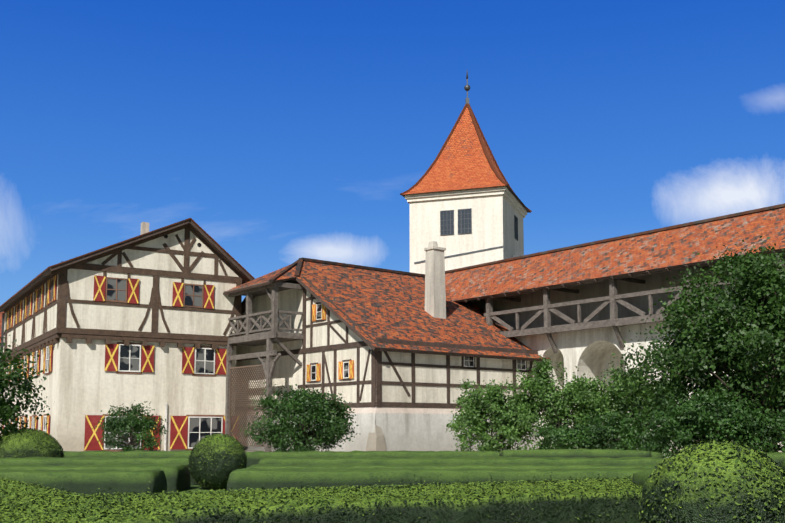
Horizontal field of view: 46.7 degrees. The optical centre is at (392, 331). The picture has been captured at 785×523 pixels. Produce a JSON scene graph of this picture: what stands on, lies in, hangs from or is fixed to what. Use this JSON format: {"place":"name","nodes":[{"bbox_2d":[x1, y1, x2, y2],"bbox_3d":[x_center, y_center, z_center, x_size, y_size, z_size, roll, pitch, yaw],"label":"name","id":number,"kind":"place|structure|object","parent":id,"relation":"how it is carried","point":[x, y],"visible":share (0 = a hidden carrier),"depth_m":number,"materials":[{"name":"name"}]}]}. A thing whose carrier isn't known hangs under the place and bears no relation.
{"place":"outdoors","nodes":[
{"label":"outdoors","id":0,"kind":"place"},
{"bbox_2d":[0,508,57,522],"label":"hedge blocks","id":1,"kind":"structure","parent":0,"point":[18,521],"depth_m":6.79,"materials":[{"name":"green plant"}]},
{"bbox_2d":[0,0,784,305],"label":"sky","id":2,"kind":"structure","parent":0,"point":[288,131],"materials":[{"name":"blue"}]},
{"bbox_2d":[168,450,669,494],"bbox_3d":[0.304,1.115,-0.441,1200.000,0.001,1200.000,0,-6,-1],"label":"ground","id":3,"kind":"structure","parent":0,"point":[196,488],"depth_m":16.94,"materials":[{"name":"green plant"}]},
{"bbox_2d":[0,312,4,435],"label":"house","id":4,"kind":"structure","parent":3,"relation":"on","point":[0,342],"depth_m":69.57,"materials":[{"name":"paint"}]},
{"bbox_2d":[0,330,54,439],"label":"tree","id":5,"kind":"object","parent":3,"relation":"on","point":[7,412],"visible":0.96,"depth_m":20.39,"materials":[{"name":"green plant"}]},
{"bbox_2d":[0,428,63,457],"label":"topiary dome","id":6,"kind":"structure","parent":3,"relation":"on","point":[29,442],"depth_m":19.75,"materials":[{"name":"green plant"}]},
{"bbox_2d":[0,218,254,451],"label":"half-timbered house","id":7,"kind":"structure","parent":3,"relation":"on","point":[144,315],"depth_m":43.87,"materials":[{"name":"paint"}]},
{"bbox_2d":[92,400,168,451],"bbox_3d":[-10.343,3.848,35.830,3.039,2.352,2.615,0,-6,-1],"label":"shrub","id":8,"kind":"object","parent":3,"relation":"on","point":[131,422],"visible":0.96,"depth_m":35.54,"materials":[{"name":"green plant"}]},
{"bbox_2d":[188,433,247,489],"bbox_3d":[-3.277,2.429,17.077,1.116,1.049,1.104,0,-6,-1],"label":"topiary ball","id":9,"kind":"object","parent":3,"relation":"on","point":[216,460],"visible":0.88,"depth_m":16.70,"materials":[{"name":"green plant"}]},
{"bbox_2d":[224,281,303,451],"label":"wooden balcony tower","id":10,"kind":"structure","parent":3,"relation":"on","point":[268,339],"depth_m":43.64,"materials":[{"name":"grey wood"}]},
{"bbox_2d":[238,382,358,451],"bbox_3d":[-3.338,3.189,32.646,4.299,2.993,3.619,0,-6,-1],"label":"shrub","id":11,"kind":"object","parent":3,"relation":"on","point":[314,408],"visible":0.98,"depth_m":31.91,"materials":[{"name":"green plant"}]},
{"bbox_2d":[0,472,642,522],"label":"hedge blocks","id":12,"kind":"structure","parent":3,"relation":"on","point":[590,500],"depth_m":9.44,"materials":[{"name":"green plant"}]},
{"bbox_2d":[223,241,550,451],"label":"bakery house","id":13,"kind":"structure","parent":3,"relation":"on","point":[400,354],"depth_m":42.30,"materials":[{"name":"paint"}]},
{"bbox_2d":[0,448,784,498],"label":"hedge blocks","id":14,"kind":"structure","parent":3,"relation":"on","point":[88,472],"depth_m":16.46,"materials":[{"name":"green plant"}]},
{"bbox_2d":[400,71,531,273],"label":"tower","id":15,"kind":"structure","parent":3,"relation":"on","point":[468,207],"depth_m":54.09,"materials":[{"name":"paint"}]},
{"bbox_2d":[453,405,493,448],"bbox_3d":[2.855,3.341,31.141,1.597,2.378,1.309,0,-6,-1],"label":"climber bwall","id":16,"kind":"object","parent":3,"relation":"on","point":[466,428],"visible":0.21,"depth_m":31.06,"materials":[{"name":"green plant"}]},
{"bbox_2d":[446,379,543,451],"bbox_3d":[3.401,2.966,29.890,3.297,2.862,2.803,0,-6,-1],"label":"shrub","id":17,"kind":"object","parent":3,"relation":"on","point":[499,411],"visible":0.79,"depth_m":29.43,"materials":[{"name":"green plant"}]},
{"bbox_2d":[501,355,609,449],"bbox_3d":[5.365,2.527,29.187,3.860,3.587,3.075,0,-6,-1],"label":"shrub","id":18,"kind":"object","parent":3,"relation":"on","point":[551,399],"visible":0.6,"depth_m":28.77,"materials":[{"name":"green plant"}]},
{"bbox_2d":[375,203,784,453],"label":"covered wall walkway","id":19,"kind":"structure","parent":3,"relation":"on","point":[584,307],"depth_m":42.80,"materials":[{"name":"paint"}]},
{"bbox_2d":[530,407,658,450],"bbox_3d":[5.699,2.964,25.067,3.845,1.858,2.549,0,-6,-1],"label":"shrub","id":20,"kind":"object","parent":3,"relation":"on","point":[589,434],"visible":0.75,"depth_m":24.68,"materials":[{"name":"green plant"}]},
{"bbox_2d":[569,360,684,449],"bbox_3d":[7.428,2.518,28.042,4.034,3.368,3.089,0,-6,-1],"label":"shrub","id":21,"kind":"object","parent":3,"relation":"on","point":[616,383],"visible":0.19,"depth_m":27.84,"materials":[{"name":"green plant"}]},
{"bbox_2d":[599,235,784,455],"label":"apple tree","id":22,"kind":"object","parent":3,"relation":"on","point":[728,342],"visible":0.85,"depth_m":25.30,"materials":[{"name":"green plant"}]},
{"bbox_2d":[634,383,784,457],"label":"shrub","id":23,"kind":"object","parent":3,"relation":"on","point":[709,418],"visible":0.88,"depth_m":23.15,"materials":[{"name":"green plant"}]},
{"bbox_2d":[638,439,784,522],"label":"topiary ball","id":24,"kind":"object","parent":3,"relation":"on","point":[712,481],"visible":1,"depth_m":6.07,"materials":[{"name":"green plant"}]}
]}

